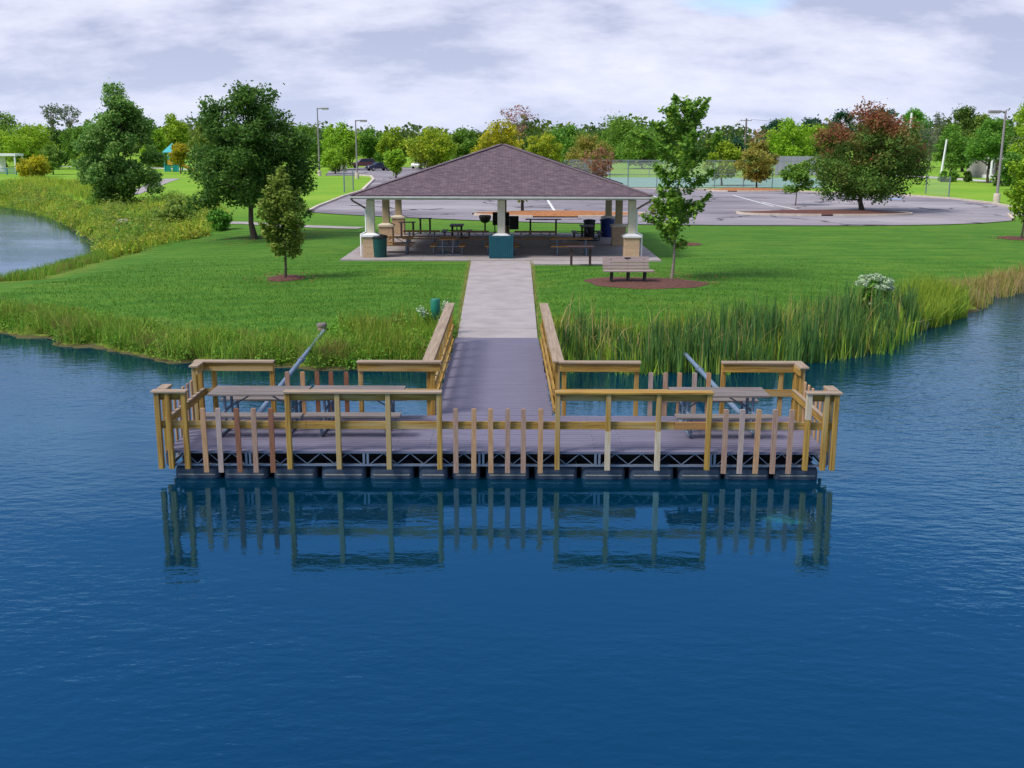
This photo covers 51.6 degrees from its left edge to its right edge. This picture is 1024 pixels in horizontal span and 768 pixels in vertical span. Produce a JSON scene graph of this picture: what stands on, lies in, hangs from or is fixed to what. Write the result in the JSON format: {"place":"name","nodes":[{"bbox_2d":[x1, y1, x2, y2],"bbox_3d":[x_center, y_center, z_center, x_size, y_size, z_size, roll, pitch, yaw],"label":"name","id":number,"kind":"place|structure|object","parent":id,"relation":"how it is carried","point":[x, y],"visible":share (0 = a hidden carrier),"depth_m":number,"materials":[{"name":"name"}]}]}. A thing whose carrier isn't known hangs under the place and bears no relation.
{"place":"outdoors","nodes":[
{"label":"outdoors","id":0,"kind":"place"},
{"bbox_2d":[0,182,232,259],"bbox_3d":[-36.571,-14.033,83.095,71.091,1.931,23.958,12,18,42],"label":"wild meadow","id":1,"kind":"structure","parent":0,"point":[89,222],"depth_m":71.14,"materials":[{"name":"green plant"}]},
{"bbox_2d":[0,177,212,251],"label":"meadow brush","id":2,"kind":"object","parent":1,"relation":"on","point":[113,208],"visible":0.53,"depth_m":71.20,"materials":[{"name":"green plant"}]},
{"bbox_2d":[457,260,537,337],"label":"concrete path","id":3,"kind":"structure","parent":0,"point":[498,300],"depth_m":35.80,"materials":[{"name":"grey concrete"}]},
{"bbox_2d":[0,206,1023,767],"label":"pond water","id":4,"kind":"structure","parent":0,"point":[862,606],"depth_m":14.33,"materials":[{"name":"blue liquid"}]},
{"bbox_2d":[150,359,842,479],"bbox_3d":[-0.275,0.718,20.142,12.204,1.819,2.790,0,13,0],"label":"fishing dock","id":5,"kind":"object","parent":4,"relation":"on","point":[778,446],"visible":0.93,"depth_m":19.09,"materials":[{"name":"brown wood"}]},
{"bbox_2d":[205,386,313,435],"bbox_3d":[-4.821,0.481,20.347,1.840,0.756,1.598,0,13,0],"label":"picnic table","id":6,"kind":"object","parent":5,"relation":"on","point":[234,395],"visible":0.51,"depth_m":20.21,"materials":[{"name":"grey wood"}]},
{"bbox_2d":[257,329,325,411],"bbox_3d":[-5.380,-0.447,26.355,0.201,0.150,10.032,0,13,-2],"label":"mooring pipe","id":7,"kind":"object","parent":5,"relation":"attached to","point":[265,404],"visible":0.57,"depth_m":26.07,"materials":[{"name":"grey metal"}]},
{"bbox_2d":[304,385,406,435],"bbox_3d":[-2.961,0.477,20.386,1.780,0.756,1.598,0,13,0],"label":"picnic table","id":8,"kind":"object","parent":5,"relation":"on","point":[325,415],"visible":0.45,"depth_m":20.11,"materials":[{"name":"grey wood"}]},
{"bbox_2d":[684,352,739,413],"bbox_3d":[4.656,-0.222,25.582,0.200,0.190,8.432,0,13,-1],"label":"mooring pipe","id":9,"kind":"object","parent":5,"relation":"attached to","point":[700,370],"visible":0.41,"depth_m":25.73,"materials":[{"name":"grey metal"}]},
{"bbox_2d":[666,387,772,437],"bbox_3d":[3.949,0.509,20.328,1.820,0.756,1.598,0,13,0],"label":"picnic table","id":10,"kind":"object","parent":5,"relation":"on","point":[743,397],"visible":0.6,"depth_m":20.10,"materials":[{"name":"grey wood"}]},
{"bbox_2d":[0,150,1023,370],"bbox_3d":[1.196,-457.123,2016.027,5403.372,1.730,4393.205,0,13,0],"label":"ground","id":11,"kind":"structure","parent":0,"point":[940,244],"depth_m":46.10,"materials":[{"name":"green plant"}]},
{"bbox_2d":[0,111,23,166],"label":"tree","id":12,"kind":"object","parent":11,"relation":"on","point":[5,125],"visible":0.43,"depth_m":198.22,"materials":[{"name":"green plant"}]},
{"bbox_2d":[10,154,50,176],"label":"golden bush","id":13,"kind":"object","parent":11,"relation":"on","point":[32,165],"visible":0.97,"depth_m":146.59,"materials":[{"name":"yellow plant"}]},
{"bbox_2d":[0,119,61,164],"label":"tree","id":14,"kind":"object","parent":11,"relation":"on","point":[19,141],"visible":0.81,"depth_m":183.96,"materials":[{"name":"green plant"}]},
{"bbox_2d":[0,173,94,200],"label":"wild meadow","id":15,"kind":"structure","parent":11,"relation":"on","point":[73,185],"depth_m":113.66,"materials":[{"name":"green plant"}]},
{"bbox_2d":[39,103,58,129],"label":"tall tree","id":16,"kind":"object","parent":11,"relation":"on","point":[51,121],"visible":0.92,"depth_m":256.75,"materials":[{"name":"green plant"}]},
{"bbox_2d":[38,144,66,174],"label":"tree","id":17,"kind":"object","parent":11,"relation":"on","point":[55,155],"visible":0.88,"depth_m":157.59,"materials":[{"name":"green plant"}]},
{"bbox_2d":[43,126,72,164],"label":"tree","id":18,"kind":"object","parent":11,"relation":"on","point":[54,137],"visible":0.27,"depth_m":208.60,"materials":[{"name":"green plant"}]},
{"bbox_2d":[50,104,81,127],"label":"tall tree","id":19,"kind":"object","parent":11,"relation":"on","point":[65,111],"visible":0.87,"depth_m":256.43,"materials":[{"name":"green plant"}]},
{"bbox_2d":[0,239,141,281],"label":"shore grass","id":20,"kind":"structure","parent":11,"relation":"on","point":[71,263],"depth_m":47.10,"materials":[{"name":"green plant"}]},
{"bbox_2d":[57,119,105,168],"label":"tree","id":21,"kind":"object","parent":11,"relation":"on","point":[75,132],"visible":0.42,"depth_m":183.89,"materials":[{"name":"green plant"}]},
{"bbox_2d":[85,174,138,205],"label":"round bush","id":22,"kind":"object","parent":11,"relation":"on","point":[108,195],"visible":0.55,"depth_m":83.71,"materials":[{"name":"green plant"}]},
{"bbox_2d":[70,77,167,200],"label":"oak tree","id":23,"kind":"object","parent":11,"relation":"on","point":[121,124],"visible":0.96,"depth_m":82.80,"materials":[{"name":"green plant"}]},
{"bbox_2d":[138,127,169,167],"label":"tree","id":24,"kind":"object","parent":11,"relation":"on","point":[159,140],"visible":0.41,"depth_m":199.58,"materials":[{"name":"green plant"}]},
{"bbox_2d":[151,193,196,225],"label":"wild shrub","id":25,"kind":"object","parent":11,"relation":"on","point":[174,205],"visible":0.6,"depth_m":65.43,"materials":[{"name":"green plant"}]},
{"bbox_2d":[160,112,193,164],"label":"tree","id":26,"kind":"object","parent":11,"relation":"on","point":[177,131],"visible":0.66,"depth_m":207.95,"materials":[{"name":"green plant"}]},
{"bbox_2d":[167,142,189,173],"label":"tree","id":27,"kind":"object","parent":11,"relation":"on","point":[178,151],"visible":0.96,"depth_m":163.54,"materials":[{"name":"yellow plant"}]},
{"bbox_2d":[185,120,215,160],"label":"tree","id":28,"kind":"object","parent":11,"relation":"on","point":[196,135],"visible":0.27,"depth_m":183.53,"materials":[{"name":"green plant"}]},
{"bbox_2d":[204,207,232,230],"bbox_3d":[-17.543,-9.848,63.268,1.719,1.498,1.905,0,13,0],"label":"wild shrub","id":29,"kind":"object","parent":11,"relation":"on","point":[217,216],"visible":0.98,"depth_m":62.94,"materials":[{"name":"green plant"}]},
{"bbox_2d":[0,295,456,367],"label":"shore grass","id":30,"kind":"structure","parent":11,"relation":"on","point":[281,341],"depth_m":30.07,"materials":[{"name":"green plant"}]},
{"bbox_2d":[182,79,320,238],"bbox_3d":[-14.417,-11.891,56.568,6.765,8.412,7.133,12,17,41],"label":"shade tree","id":31,"kind":"object","parent":11,"relation":"on","point":[255,155],"visible":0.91,"depth_m":55.65,"materials":[{"name":"green plant"}]},
{"bbox_2d":[267,275,304,280],"bbox_3d":[-8.747,-4.131,40.950,1.498,0.102,1.765,0,13,0],"label":"mulch bed","id":32,"kind":"object","parent":11,"relation":"on","point":[282,278],"visible":0.94,"depth_m":40.67,"materials":[{"name":"brown wood"}]},
{"bbox_2d":[255,165,306,276],"bbox_3d":[-8.781,-6.088,40.133,1.973,4.361,1.722,0,13,0],"label":"young tree","id":33,"kind":"object","parent":32,"relation":"on","point":[276,205],"visible":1,"depth_m":39.91,"materials":[{"name":"green plant"}]},
{"bbox_2d":[279,122,324,166],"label":"tree","id":34,"kind":"object","parent":11,"relation":"on","point":[310,132],"visible":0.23,"depth_m":203.87,"materials":[{"name":"green plant"}]},
{"bbox_2d":[320,147,347,173],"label":"tree","id":35,"kind":"object","parent":11,"relation":"on","point":[331,159],"visible":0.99,"depth_m":163.76,"materials":[{"name":"green plant"}]},
{"bbox_2d":[320,119,360,167],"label":"street tree","id":36,"kind":"object","parent":11,"relation":"on","point":[342,136],"visible":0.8,"depth_m":183.92,"materials":[{"name":"green plant"}]},
{"bbox_2d":[357,125,388,161],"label":"street tree","id":37,"kind":"object","parent":11,"relation":"on","point":[367,139],"visible":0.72,"depth_m":217.76,"materials":[{"name":"green plant"}]},
{"bbox_2d":[326,167,425,187],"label":"drive","id":38,"kind":"structure","parent":11,"relation":"on","point":[380,176],"depth_m":166.68,"materials":[{"name":"asphalt"}]},
{"bbox_2d":[326,302,461,369],"bbox_3d":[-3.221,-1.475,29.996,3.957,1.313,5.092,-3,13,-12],"label":"shore weeds","id":39,"kind":"object","parent":11,"relation":"on","point":[374,323],"visible":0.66,"depth_m":29.32,"materials":[{"name":"green plant"}]},
{"bbox_2d":[375,124,414,161],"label":"street tree","id":40,"kind":"object","parent":11,"relation":"on","point":[388,140],"visible":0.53,"depth_m":204.04,"materials":[{"name":"green plant"}]},
{"bbox_2d":[383,148,406,177],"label":"tree","id":41,"kind":"object","parent":11,"relation":"on","point":[396,158],"visible":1,"depth_m":146.05,"materials":[{"name":"green plant"}]},
{"bbox_2d":[403,126,458,167],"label":"street tree","id":42,"kind":"object","parent":11,"relation":"on","point":[428,152],"visible":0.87,"depth_m":188.44,"materials":[{"name":"green plant"}]},
{"bbox_2d":[447,125,485,159],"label":"street tree","id":43,"kind":"object","parent":11,"relation":"on","point":[465,138],"visible":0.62,"depth_m":208.25,"materials":[{"name":"green plant"}]},
{"bbox_2d":[422,303,563,415],"bbox_3d":[-0.378,-0.734,25.566,2.855,1.419,8.639,0,13,0],"label":"gangway","id":44,"kind":"object","parent":11,"relation":"on","point":[498,376],"visible":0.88,"depth_m":24.62,"materials":[{"name":"grey wood"}]},
{"bbox_2d":[454,260,540,336],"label":"edge grass","id":45,"kind":"structure","parent":11,"relation":"on","point":[535,296],"depth_m":36.66,"materials":[{"name":"green plant"}]},
{"bbox_2d":[471,115,524,152],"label":"street tree","id":46,"kind":"object","parent":11,"relation":"on","point":[496,133],"visible":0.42,"depth_m":160.03,"materials":[{"name":"yellow plant"}]},
{"bbox_2d":[340,233,661,264],"bbox_3d":[-0.492,-6.787,52.998,14.208,0.250,15.644,0,13,0],"label":"concrete pad","id":47,"kind":"object","parent":11,"relation":"on","point":[541,252],"visible":0.51,"depth_m":50.11,"materials":[{"name":"grey concrete"}]},
{"bbox_2d":[372,234,387,257],"bbox_3d":[-5.984,-6.233,47.736,0.778,1.000,0.778,0,13,0],"label":"litter bin","id":48,"kind":"object","parent":47,"relation":"on","point":[380,245],"visible":0.99,"depth_m":47.47,"materials":[{"name":"green plastic"}]},
{"bbox_2d":[430,236,466,254],"bbox_3d":[-2.947,-6.420,49.111,1.598,0.756,1.830,0,13,0],"label":"picnic table","id":49,"kind":"object","parent":47,"relation":"on","point":[448,238],"visible":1,"depth_m":48.56,"materials":[{"name":"brown wood"}]},
{"bbox_2d":[452,231,488,247],"bbox_3d":[-2.055,-7.202,52.522,1.830,0.756,1.598,0,13,0],"label":"picnic table","id":50,"kind":"object","parent":47,"relation":"on","point":[458,238],"visible":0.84,"depth_m":52.21,"materials":[{"name":"brown wood"}]},
{"bbox_2d":[348,144,653,256],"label":"picnic pavilion","id":51,"kind":"structure","parent":47,"relation":"on","point":[501,174],"depth_m":47.84,"materials":[{"name":"concrete"}]},
{"bbox_2d":[489,235,513,257],"bbox_3d":[-0.480,-6.181,47.526,1.100,0.980,0.660,0,13,0],"label":"bin enclosure","id":52,"kind":"object","parent":47,"relation":"on","point":[501,247],"visible":1,"depth_m":47.22,"materials":[{"name":"teal paint"}]},
{"bbox_2d":[493,212,518,233],"bbox_3d":[-0.352,-8.903,58.800,1.440,1.282,0.720,0,13,0],"label":"barbecue smoker","id":53,"kind":"object","parent":47,"relation":"on","point":[514,222],"visible":0.75,"depth_m":58.47,"materials":[{"name":"black metal"}]},
{"bbox_2d":[514,231,556,247],"bbox_3d":[1.161,-7.193,52.522,2.100,0.756,1.598,0,13,0],"label":"picnic table","id":54,"kind":"object","parent":47,"relation":"on","point":[529,232],"visible":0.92,"depth_m":52.33,"materials":[{"name":"brown wood"}]},
{"bbox_2d":[549,237,592,255],"bbox_3d":[2.738,-6.383,49.014,1.950,0.756,1.598,0,13,0],"label":"picnic table","id":55,"kind":"object","parent":47,"relation":"on","point":[572,238],"visible":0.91,"depth_m":48.74,"materials":[{"name":"brown wood"}]},
{"bbox_2d":[571,224,602,240],"bbox_3d":[3.968,-8.037,56.226,1.598,0.756,1.500,0,13,0],"label":"picnic table","id":56,"kind":"object","parent":47,"relation":"on","point":[591,227],"visible":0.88,"depth_m":55.79,"materials":[{"name":"brown paint"}]},
{"bbox_2d":[600,218,614,236],"bbox_3d":[5.236,-8.596,58.149,0.864,1.000,0.864,0,13,0],"label":"litter bin","id":57,"kind":"object","parent":47,"relation":"on","point":[605,226],"visible":0.88,"depth_m":57.84,"materials":[{"name":"blue plastic"}]},
{"bbox_2d":[10,108,1023,156],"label":"wood","id":58,"kind":"object","parent":11,"relation":"on","point":[534,130],"visible":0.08,"depth_m":337.98,"materials":[{"name":"green plant"}]},
{"bbox_2d":[500,105,538,146],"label":"bare tree","id":59,"kind":"object","parent":11,"relation":"on","point":[517,121],"visible":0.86,"depth_m":166.97,"materials":[{"name":"brown plant"}]},
{"bbox_2d":[525,130,563,162],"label":"street tree","id":60,"kind":"object","parent":11,"relation":"on","point":[543,146],"visible":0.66,"depth_m":174.44,"materials":[{"name":"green plant"}]},
{"bbox_2d":[545,121,597,164],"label":"tree","id":61,"kind":"object","parent":11,"relation":"on","point":[567,135],"visible":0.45,"depth_m":227.65,"materials":[{"name":"green plant"}]},
{"bbox_2d":[560,131,617,172],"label":"street tree","id":62,"kind":"object","parent":11,"relation":"on","point":[585,142],"visible":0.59,"depth_m":162.37,"materials":[{"name":"green plant"}]},
{"bbox_2d":[579,146,620,176],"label":"young tree","id":63,"kind":"object","parent":11,"relation":"on","point":[602,167],"visible":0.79,"depth_m":97.49,"materials":[{"name":"brown plant"}]},
{"bbox_2d":[594,109,651,162],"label":"tree","id":64,"kind":"object","parent":11,"relation":"on","point":[620,128],"visible":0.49,"depth_m":255.81,"materials":[{"name":"green plant"}]},
{"bbox_2d":[613,125,666,168],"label":"tree","id":65,"kind":"object","parent":11,"relation":"on","point":[637,151],"visible":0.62,"depth_m":199.09,"materials":[{"name":"green plant"}]},
{"bbox_2d":[584,277,709,288],"bbox_3d":[5.089,-3.814,39.643,4.786,0.148,3.219,0,13,0],"label":"mulch bed","id":66,"kind":"object","parent":11,"relation":"on","point":[640,283],"visible":0.95,"depth_m":39.22,"materials":[{"name":"brown wood"}]},
{"bbox_2d":[603,257,653,281],"bbox_3d":[4.330,-4.255,39.452,1.860,0.927,0.649,0,13,-2],"label":"park bench","id":67,"kind":"object","parent":66,"relation":"on","point":[627,264],"visible":1,"depth_m":39.60,"materials":[{"name":"brown wood"}]},
{"bbox_2d":[627,93,722,277],"bbox_3d":[6.115,-7.440,40.164,2.936,6.970,3.222,-7,15,-27],"label":"honey locust tree","id":68,"kind":"object","parent":66,"relation":"on","point":[674,211],"visible":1,"depth_m":39.72,"materials":[{"name":"green plant"}]},
{"bbox_2d":[313,189,1012,224],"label":"parking lot","id":69,"kind":"structure","parent":11,"relation":"on","point":[721,208],"depth_m":81.39,"materials":[{"name":"grey asphalt"}]},
{"bbox_2d":[570,160,802,187],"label":"tennis fence","id":70,"kind":"object","parent":69,"relation":"on","point":[628,174],"visible":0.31,"depth_m":116.24,"materials":[{"name":"metal"}]},
{"bbox_2d":[746,210,903,214],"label":"mulch island","id":71,"kind":"structure","parent":69,"relation":"on","point":[826,212],"depth_m":74.78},
{"bbox_2d":[635,188,1017,207],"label":"kerb","id":72,"kind":"structure","parent":69,"relation":"on","point":[999,204],"depth_m":97.88,"materials":[{"name":"concrete"}]},
{"bbox_2d":[564,156,822,176],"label":"tennis fence","id":73,"kind":"object","parent":11,"relation":"on","point":[780,165],"visible":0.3,"depth_m":152.92,"materials":[{"name":"metal"}]},
{"bbox_2d":[606,177,820,187],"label":"tennis court","id":74,"kind":"object","parent":11,"relation":"on","point":[651,182],"depth_m":132.81,"materials":[{"name":"teal concrete"}]},
{"bbox_2d":[549,298,892,354],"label":"shore grass","id":75,"kind":"structure","parent":11,"relation":"on","point":[558,323],"depth_m":31.37,"materials":[{"name":"green plant"}]},
{"bbox_2d":[699,138,742,185],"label":"street tree","id":76,"kind":"object","parent":11,"relation":"on","point":[726,149],"visible":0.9,"depth_m":122.44,"materials":[{"name":"green plant"}]},
{"bbox_2d":[554,273,926,374],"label":"cattails","id":77,"kind":"object","parent":11,"relation":"on","point":[806,338],"visible":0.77,"depth_m":29.18,"materials":[{"name":"green plant"}]},
{"bbox_2d":[558,297,924,376],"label":"cattail shoots","id":78,"kind":"object","parent":11,"relation":"on","point":[692,367],"visible":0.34,"depth_m":28.95,"materials":[{"name":"green plant"}]},
{"bbox_2d":[551,282,933,371],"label":"dry reeds","id":79,"kind":"object","parent":11,"relation":"on","point":[813,319],"visible":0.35,"depth_m":29.60,"materials":[{"name":"green plant"}]},
{"bbox_2d":[763,116,817,155],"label":"tree","id":80,"kind":"object","parent":11,"relation":"on","point":[780,139],"visible":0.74,"depth_m":188.62,"materials":[{"name":"green plant"}]},
{"bbox_2d":[777,160,814,204],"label":"sapling","id":81,"kind":"object","parent":11,"relation":"on","point":[795,174],"visible":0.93,"depth_m":85.27,"materials":[{"name":"green plant"}]},
{"bbox_2d":[802,123,834,155],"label":"tree","id":82,"kind":"object","parent":11,"relation":"on","point":[814,128],"visible":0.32,"depth_m":198.77,"materials":[{"name":"green plant"}]},
{"bbox_2d":[823,108,857,151],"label":"conifer","id":83,"kind":"object","parent":11,"relation":"on","point":[840,115],"visible":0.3,"depth_m":299.87,"materials":[{"name":"green plant"}]},
{"bbox_2d":[800,96,936,209],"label":"maple tree","id":84,"kind":"object","parent":11,"relation":"on","point":[887,160],"visible":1,"depth_m":75.95,"materials":[{"name":"green plant"}]},
{"bbox_2d":[854,273,896,316],"bbox_3d":[11.511,-2.689,33.623,1.379,1.742,1.145,0,13,0],"label":"flowering shrub","id":85,"kind":"object","parent":11,"relation":"on","point":[867,283],"visible":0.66,"depth_m":33.39,"materials":[{"name":"white plant"}]},
{"bbox_2d":[898,107,933,152],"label":"roadside tree","id":86,"kind":"object","parent":11,"relation":"on","point":[918,115],"visible":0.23,"depth_m":211.86,"materials":[{"name":"green plant"}]},
{"bbox_2d":[918,111,947,169],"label":"bare tree","id":87,"kind":"object","parent":11,"relation":"on","point":[928,137],"visible":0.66,"depth_m":199.24,"materials":[{"name":"green plant"}]},
{"bbox_2d":[892,273,977,331],"bbox_3d":[14.542,-2.925,36.735,2.995,1.393,7.082,8,15,31],"label":"sedge","id":88,"kind":"object","parent":11,"relation":"on","point":[944,304],"visible":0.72,"depth_m":36.42,"materials":[{"name":"green plant"}]},
{"bbox_2d":[928,124,973,171],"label":"roadside tree","id":89,"kind":"object","parent":11,"relation":"on","point":[954,152],"visible":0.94,"depth_m":153.46,"materials":[{"name":"green plant"}]},
{"bbox_2d":[941,103,983,171],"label":"roadside tree","id":90,"kind":"object","parent":11,"relation":"on","point":[964,113],"visible":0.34,"depth_m":183.72,"materials":[{"name":"green plant"}]},
{"bbox_2d":[937,259,1023,308],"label":"brown reeds","id":91,"kind":"object","parent":11,"relation":"on","point":[1014,278],"visible":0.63,"depth_m":42.11,"materials":[{"name":"beige plant"}]},
{"bbox_2d":[961,115,1019,182],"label":"roadside tree","id":92,"kind":"object","parent":11,"relation":"on","point":[985,144],"visible":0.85,"depth_m":133.63,"materials":[{"name":"green plant"}]},
{"bbox_2d":[988,110,1006,202],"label":"street lamp","id":93,"kind":"object","parent":11,"relation":"on","point":[996,196],"visible":0.94,"depth_m":90.57,"materials":[{"name":"metal"}]},
{"bbox_2d":[997,236,1023,239],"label":"mulch bed","id":94,"kind":"object","parent":11,"relation":"on","point":[1012,237],"visible":0.9,"depth_m":57.62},
{"bbox_2d":[1001,157,1023,237],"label":"young tree","id":95,"kind":"object","parent":94,"relation":"on","point":[1016,196],"visible":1,"depth_m":56.78,"materials":[{"name":"green plant"}]},
{"bbox_2d":[997,150,1023,189],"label":"tree","id":96,"kind":"object","parent":11,"relation":"on","point":[1011,157],"visible":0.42,"depth_m":115.26,"materials":[{"name":"green plant"}]},
{"bbox_2d":[1003,97,1023,157],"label":"roadside tree","id":97,"kind":"object","parent":11,"relation":"on","point":[1020,132],"visible":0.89,"depth_m":124.60,"materials":[{"name":"green plant"}]},
{"bbox_2d":[0,0,1023,142],"label":"sky","id":98,"kind":"structure","parent":0,"point":[450,64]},
{"bbox_2d":[478,210,640,215],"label":"mulch island","id":99,"kind":"structure","parent":0,"point":[554,212],"depth_m":72.86,"materials":[{"name":"brown wood"}]},
{"bbox_2d":[709,188,783,190],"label":"mulch island","id":100,"kind":"structure","parent":0,"point":[754,189],"depth_m":110.43,"materials":[{"name":"brown wood"}]},
{"bbox_2d":[733,139,780,187],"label":"young tree","id":101,"kind":"object","parent":100,"relation":"on","point":[752,156],"visible":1,"depth_m":111.88,"materials":[{"name":"green plant"}]},
{"bbox_2d":[967,144,1020,177],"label":"house","id":102,"kind":"structure","parent":0,"point":[979,169],"depth_m":155.35,"materials":[{"name":"white"}]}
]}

